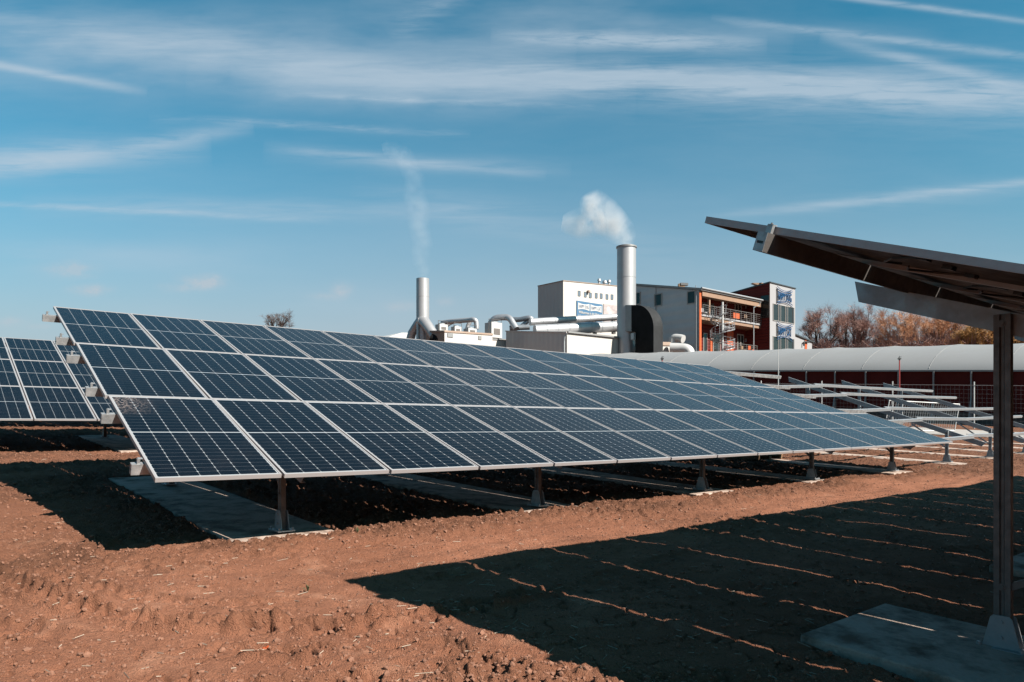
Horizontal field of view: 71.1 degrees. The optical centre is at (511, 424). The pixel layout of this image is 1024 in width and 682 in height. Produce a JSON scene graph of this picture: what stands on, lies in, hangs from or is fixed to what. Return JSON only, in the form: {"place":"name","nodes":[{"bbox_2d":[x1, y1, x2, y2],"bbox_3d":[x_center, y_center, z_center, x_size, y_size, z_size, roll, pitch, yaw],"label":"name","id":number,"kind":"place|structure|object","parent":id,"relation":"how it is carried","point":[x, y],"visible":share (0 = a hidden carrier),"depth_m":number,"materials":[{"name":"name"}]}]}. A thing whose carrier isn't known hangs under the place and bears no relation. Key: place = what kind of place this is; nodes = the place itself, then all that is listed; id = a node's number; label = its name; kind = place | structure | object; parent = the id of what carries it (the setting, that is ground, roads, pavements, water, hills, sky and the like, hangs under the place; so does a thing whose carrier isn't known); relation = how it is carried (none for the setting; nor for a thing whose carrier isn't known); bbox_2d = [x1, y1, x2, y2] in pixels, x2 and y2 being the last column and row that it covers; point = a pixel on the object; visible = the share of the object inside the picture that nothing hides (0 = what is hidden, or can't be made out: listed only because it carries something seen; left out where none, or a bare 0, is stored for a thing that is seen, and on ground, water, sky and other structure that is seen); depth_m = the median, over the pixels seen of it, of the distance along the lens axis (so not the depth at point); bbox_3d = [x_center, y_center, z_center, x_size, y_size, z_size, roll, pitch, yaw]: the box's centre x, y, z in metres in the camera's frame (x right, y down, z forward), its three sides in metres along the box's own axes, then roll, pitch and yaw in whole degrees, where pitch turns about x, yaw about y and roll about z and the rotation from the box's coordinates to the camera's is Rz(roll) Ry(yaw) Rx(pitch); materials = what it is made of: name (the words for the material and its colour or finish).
{"place":"outdoors","nodes":[
{"label":"outdoors","id":0,"kind":"place"},
{"bbox_2d":[463,324,476,331],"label":"cooling unit","id":1,"kind":"object","parent":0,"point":[469,329],"visible":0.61,"depth_m":104.99,"materials":[{"name":"white metal"}]},
{"bbox_2d":[0,407,1023,681],"bbox_3d":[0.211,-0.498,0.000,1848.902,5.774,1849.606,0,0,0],"label":"ground","id":2,"kind":"structure","parent":0,"point":[304,623],"depth_m":5.74,"materials":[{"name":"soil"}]},
{"bbox_2d":[76,435,137,452],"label":"concrete slab","id":3,"kind":"structure","parent":2,"relation":"on","point":[119,444],"depth_m":17.23,"materials":[{"name":"grey concrete"}]},
{"bbox_2d":[108,476,333,541],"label":"concrete slab","id":4,"kind":"structure","parent":2,"relation":"on","point":[220,513],"depth_m":8.15,"materials":[{"name":"grey concrete"}]},
{"bbox_2d":[260,308,293,326],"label":"bare tree","id":5,"kind":"object","parent":2,"relation":"on","point":[273,321],"visible":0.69,"depth_m":94.06,"materials":[{"name":"brown plant"}]},
{"bbox_2d":[386,333,407,337],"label":"white shed","id":6,"kind":"structure","parent":2,"relation":"on","point":[401,335],"depth_m":110.55,"materials":[{"name":"metal"}]},
{"bbox_2d":[406,277,437,340],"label":"chimney","id":7,"kind":"object","parent":2,"relation":"on","point":[422,324],"visible":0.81,"depth_m":99.17,"materials":[{"name":"metal"}]},
{"bbox_2d":[425,330,492,345],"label":"factory unit","id":8,"kind":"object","parent":2,"relation":"on","point":[477,338],"visible":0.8,"depth_m":97.03,"materials":[{"name":"white paint"}]},
{"bbox_2d":[435,320,447,329],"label":"cooling unit","id":9,"kind":"object","parent":8,"relation":"on","point":[441,326],"visible":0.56,"depth_m":106.99,"materials":[{"name":"white metal"}]},
{"bbox_2d":[451,323,461,330],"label":"cooling unit","id":10,"kind":"object","parent":8,"relation":"on","point":[455,328],"visible":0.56,"depth_m":106.12,"materials":[{"name":"white metal"}]},
{"bbox_2d":[440,317,478,328],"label":"roof duct","id":11,"kind":"object","parent":8,"relation":"on","point":[469,320],"visible":0.81,"depth_m":108.44,"materials":[{"name":"metal"}]},
{"bbox_2d":[345,472,574,512],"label":"concrete slab","id":12,"kind":"structure","parent":2,"relation":"on","point":[478,496],"depth_m":10.31,"materials":[{"name":"grey concrete"}]},
{"bbox_2d":[492,338,505,346],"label":"factory link","id":13,"kind":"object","parent":2,"relation":"on","point":[499,342],"visible":0.09,"depth_m":106.16,"materials":[{"name":"white paint"}]},
{"bbox_2d":[485,319,501,338],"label":"cooling unit","id":14,"kind":"object","parent":13,"relation":"on","point":[494,328],"visible":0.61,"depth_m":108.77,"materials":[{"name":"white metal"}]},
{"bbox_2d":[488,314,518,330],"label":"roof duct","id":15,"kind":"object","parent":14,"relation":"on","point":[510,320],"visible":0.88,"depth_m":109.38,"materials":[{"name":"metal"}]},
{"bbox_2d":[0,425,1023,681],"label":"soil clods","id":16,"kind":"object","parent":2,"relation":"on","point":[470,675],"visible":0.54,"depth_m":5.54,"materials":[{"name":"brown soil"}]},
{"bbox_2d":[505,331,618,354],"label":"factory annexe","id":17,"kind":"structure","parent":2,"relation":"on","point":[576,342],"depth_m":98.83,"materials":[{"name":"metal"}]},
{"bbox_2d":[509,315,533,330],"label":"roof duct","id":18,"kind":"object","parent":17,"relation":"on","point":[524,325],"visible":0.67,"depth_m":111.78,"materials":[{"name":"metal"}]},
{"bbox_2d":[529,314,616,325],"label":"factory pipe","id":19,"kind":"object","parent":17,"relation":"on","point":[575,319],"visible":0.83,"depth_m":108.28,"materials":[{"name":"metal"}]},
{"bbox_2d":[533,321,616,333],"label":"factory pipe","id":20,"kind":"object","parent":17,"relation":"on","point":[596,327],"visible":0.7,"depth_m":105.44,"materials":[{"name":"metal"}]},
{"bbox_2d":[538,280,616,335],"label":"factory building","id":21,"kind":"structure","parent":2,"relation":"on","point":[558,298],"depth_m":126.88,"materials":[{"name":"grey paint"}]},
{"bbox_2d":[576,300,602,322],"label":"billboard","id":22,"kind":"object","parent":21,"relation":"attached to","point":[585,308],"visible":0.62,"depth_m":127.76,"materials":[{"name":"blue"}]},
{"bbox_2d":[604,304,616,321],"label":"poster","id":23,"kind":"object","parent":21,"relation":"attached to","point":[610,309],"visible":0.49,"depth_m":131.52,"materials":[{"name":"grey paper"}]},
{"bbox_2d":[517,466,732,496],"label":"concrete slab","id":24,"kind":"structure","parent":2,"relation":"on","point":[680,488],"depth_m":12.41,"materials":[{"name":"grey concrete"}]},
{"bbox_2d":[42,306,952,531],"bbox_3d":[2.609,-0.329,13.839,19.064,2.708,6.039,0,0,-40],"label":"solar table","id":25,"kind":"object","parent":24,"relation":"on","point":[196,400],"visible":1,"depth_m":9.66,"materials":[{"name":"glass"}]},
{"bbox_2d":[616,244,636,353],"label":"chimney","id":26,"kind":"object","parent":2,"relation":"on","point":[626,274],"visible":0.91,"depth_m":101.04,"materials":[{"name":"metal"}]},
{"bbox_2d":[625,305,662,352],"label":"exhaust duct","id":27,"kind":"object","parent":26,"relation":"attached to","point":[644,324],"visible":0.94,"depth_m":98.35,"materials":[{"name":"metal"}]},
{"bbox_2d":[663,342,670,351],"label":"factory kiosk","id":28,"kind":"object","parent":2,"relation":"on","point":[666,346],"visible":0.16,"depth_m":101.44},
{"bbox_2d":[669,334,693,351],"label":"insulated duct","id":29,"kind":"object","parent":28,"relation":"attached to","point":[675,346],"visible":0.78,"depth_m":100.26,"materials":[{"name":"white metal"}]},
{"bbox_2d":[636,284,763,350],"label":"office building","id":30,"kind":"structure","parent":2,"relation":"on","point":[677,309],"depth_m":109.57,"materials":[{"name":"metal"}]},
{"bbox_2d":[636,292,640,304],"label":"window","id":31,"kind":"structure","parent":30,"relation":"in","point":[638,294],"depth_m":113.43,"materials":[{"name":"grey glass"}]},
{"bbox_2d":[654,293,661,306],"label":"window","id":32,"kind":"structure","parent":30,"relation":"in","point":[657,297],"depth_m":110.39,"materials":[{"name":"grey glass"}]},
{"bbox_2d":[678,283,687,286],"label":"roof hatch","id":33,"kind":"object","parent":30,"relation":"on","point":[682,284],"visible":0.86,"depth_m":108.41,"materials":[{"name":"grey metal"}]},
{"bbox_2d":[687,290,694,304],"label":"window","id":34,"kind":"structure","parent":30,"relation":"in","point":[690,294],"depth_m":105.70,"materials":[{"name":"grey glass"}]},
{"bbox_2d":[703,333,706,350],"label":"window","id":35,"kind":"structure","parent":30,"relation":"in","point":[704,334],"depth_m":109.90,"materials":[{"name":"grey glass"}]},
{"bbox_2d":[713,333,719,350],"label":"window","id":36,"kind":"structure","parent":30,"relation":"in","point":[715,347],"depth_m":111.89,"materials":[{"name":"grey glass"}]},
{"bbox_2d":[710,302,734,350],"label":"spiral staircase","id":37,"kind":"structure","parent":30,"relation":"on","point":[724,329],"depth_m":105.61,"materials":[{"name":"white metal"}]},
{"bbox_2d":[734,304,741,313],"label":"window","id":38,"kind":"structure","parent":30,"relation":"in","point":[736,307],"depth_m":115.66,"materials":[{"name":"grey glass"}]},
{"bbox_2d":[737,334,743,349],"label":"window","id":39,"kind":"structure","parent":30,"relation":"in","point":[740,337],"depth_m":116.06,"materials":[{"name":"grey glass"}]},
{"bbox_2d":[639,461,823,482],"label":"concrete slab","id":40,"kind":"structure","parent":2,"relation":"on","point":[776,476],"depth_m":14.71,"materials":[{"name":"grey concrete"}]},
{"bbox_2d":[726,454,782,459],"bbox_3d":[6.081,0.798,18.145,1.200,0.110,1.000,0,0,-40],"label":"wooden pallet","id":41,"kind":"object","parent":2,"relation":"on","point":[770,456],"visible":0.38,"depth_m":17.77,"materials":[{"name":"brown wood"}]},
{"bbox_2d":[731,281,795,349],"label":"office tower","id":42,"kind":"structure","parent":2,"relation":"on","point":[771,311],"depth_m":115.67,"materials":[{"name":"white paint"}]},
{"bbox_2d":[761,295,768,318],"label":"side window","id":43,"kind":"structure","parent":42,"relation":"in","point":[765,304],"depth_m":114.48,"materials":[{"name":"black glass"}]},
{"bbox_2d":[773,303,793,323],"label":"window","id":44,"kind":"structure","parent":42,"relation":"in","point":[775,306],"depth_m":116.37,"materials":[{"name":"grey"}]},
{"bbox_2d":[773,336,793,349],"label":"window","id":45,"kind":"structure","parent":42,"relation":"in","point":[782,340],"depth_m":116.17,"materials":[{"name":"grey glass"}]},
{"bbox_2d":[777,286,792,307],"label":"sign","id":46,"kind":"object","parent":42,"relation":"attached to","point":[780,295],"visible":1,"depth_m":116.37,"materials":[{"name":"blue paint"}]},
{"bbox_2d":[777,321,792,341],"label":"sign","id":47,"kind":"object","parent":42,"relation":"attached to","point":[779,330],"visible":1,"depth_m":116.16,"materials":[{"name":"blue paint"}]},
{"bbox_2d":[795,334,813,348],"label":"office extension","id":48,"kind":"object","parent":2,"relation":"on","point":[801,342],"visible":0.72,"depth_m":120.92,"materials":[{"name":"white paint"}]},
{"bbox_2d":[589,343,1023,426],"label":"hall","id":49,"kind":"structure","parent":2,"relation":"on","point":[945,370],"depth_m":57.52,"materials":[{"name":"metal"}]},
{"bbox_2d":[795,304,847,347],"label":"bare tree","id":50,"kind":"object","parent":2,"relation":"on","point":[816,324],"visible":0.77,"depth_m":148.97,"materials":[{"name":"brown plant"}]},
{"bbox_2d":[742,458,911,474],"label":"concrete slab","id":51,"kind":"structure","parent":2,"relation":"on","point":[854,468],"depth_m":16.49,"materials":[{"name":"grey concrete"}]},
{"bbox_2d":[825,302,886,347],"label":"bare tree","id":52,"kind":"object","parent":2,"relation":"on","point":[860,325],"visible":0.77,"depth_m":149.62,"materials":[{"name":"brown plant"}]},
{"bbox_2d":[803,451,966,465],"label":"concrete slab","id":53,"kind":"structure","parent":2,"relation":"on","point":[906,459],"depth_m":19.41,"materials":[{"name":"grey concrete"}]},
{"bbox_2d":[781,377,1023,461],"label":"unfinished rack","id":54,"kind":"object","parent":53,"relation":"on","point":[904,418],"visible":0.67,"depth_m":20.98,"materials":[{"name":"metal"}]},
{"bbox_2d":[761,381,1023,430],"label":"wire fence","id":55,"kind":"object","parent":2,"relation":"on","point":[973,389],"visible":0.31,"depth_m":46.22,"materials":[{"name":"white metal"}]},
{"bbox_2d":[898,356,900,387],"bbox_3d":[25.686,-3.464,47.500,0.203,2.195,0.126,0,0,0],"label":"weather mast","id":56,"kind":"object","parent":2,"relation":"on","point":[899,358],"visible":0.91,"depth_m":47.47,"materials":[{"name":"red"}]},
{"bbox_2d":[871,308,936,346],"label":"bare tree","id":57,"kind":"object","parent":2,"relation":"on","point":[905,326],"visible":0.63,"depth_m":149.00,"materials":[{"name":"brown plant"}]},
{"bbox_2d":[798,326,1014,348],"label":"thicket","id":58,"kind":"object","parent":2,"relation":"on","point":[867,345],"visible":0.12,"depth_m":140.68,"materials":[{"name":"brown plant"}]},
{"bbox_2d":[800,604,1023,681],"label":"concrete slab","id":59,"kind":"structure","parent":2,"relation":"on","point":[916,646],"depth_m":4.11,"materials":[{"name":"grey concrete"}]},
{"bbox_2d":[886,400,959,430],"bbox_3d":[19.757,-0.431,34.501,4.357,1.498,0.111,0,0,-14],"label":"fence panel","id":60,"kind":"object","parent":2,"relation":"on","point":[927,414],"visible":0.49,"depth_m":34.56,"materials":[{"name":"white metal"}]},
{"bbox_2d":[868,448,992,459],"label":"concrete slab","id":61,"kind":"structure","parent":2,"relation":"on","point":[983,457],"depth_m":21.70,"materials":[{"name":"grey concrete"}]},
{"bbox_2d":[901,318,965,345],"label":"bare tree","id":62,"kind":"object","parent":2,"relation":"on","point":[944,324],"visible":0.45,"depth_m":154.12,"materials":[{"name":"brown plant"}]},
{"bbox_2d":[947,325,992,344],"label":"bare tree","id":63,"kind":"object","parent":2,"relation":"on","point":[967,332],"visible":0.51,"depth_m":138.01,"materials":[{"name":"brown plant"}]},
{"bbox_2d":[916,445,1023,453],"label":"concrete slab","id":64,"kind":"structure","parent":2,"relation":"on","point":[964,449],"depth_m":24.09,"materials":[{"name":"grey concrete"}]},
{"bbox_2d":[943,443,1022,448],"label":"concrete slab","id":65,"kind":"structure","parent":2,"relation":"on","point":[977,445],"depth_m":26.85,"materials":[{"name":"grey concrete"}]},
{"bbox_2d":[987,334,1023,344],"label":"bare tree","id":66,"kind":"object","parent":2,"relation":"on","point":[1015,341],"visible":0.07,"depth_m":136.36,"materials":[{"name":"brown plant"}]},
{"bbox_2d":[989,552,1023,577],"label":"concrete slab","id":67,"kind":"structure","parent":2,"relation":"on","point":[1018,565],"depth_m":6.37,"materials":[{"name":"grey concrete"}]},
{"bbox_2d":[0,0,1023,349],"label":"sky","id":68,"kind":"structure","parent":0,"point":[234,161],"materials":[{"name":"blue"}]},
{"bbox_2d":[778,349,778,384],"bbox_3d":[18.206,-2.688,49.000,0.395,4.951,0.395,0,0,0],"label":"lightning rod","id":69,"kind":"object","parent":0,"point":[778,365],"visible":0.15,"depth_m":48.98,"materials":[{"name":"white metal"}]},
{"bbox_2d":[910,427,1023,437],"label":"gravel path","id":70,"kind":"structure","parent":0,"point":[963,432],"depth_m":37.64,"materials":[{"name":"beige gravel"}]},
{"bbox_3d":[-12.048,0.490,15.223,4.335,0.426,4.909,0,0,0],"label":"concrete slab","id":71,"kind":"object","parent":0,"visible":0},
{"bbox_2d":[0,337,115,436],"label":"solar table","id":72,"kind":"object","parent":71,"relation":"on","point":[51,387],"visible":0.17,"depth_m":15.41,"materials":[{"name":"glass"}]},
{"bbox_3d":[9.018,1.460,6.723,4.474,0.429,5.037,0,0,0],"label":"concrete slab","id":73,"kind":"object","parent":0,"visible":0},
{"bbox_2d":[705,216,1023,655],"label":"solar table","id":74,"kind":"object","parent":73,"relation":"on","point":[982,293],"visible":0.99,"depth_m":4.12,"materials":[{"name":"metal"}]}
]}

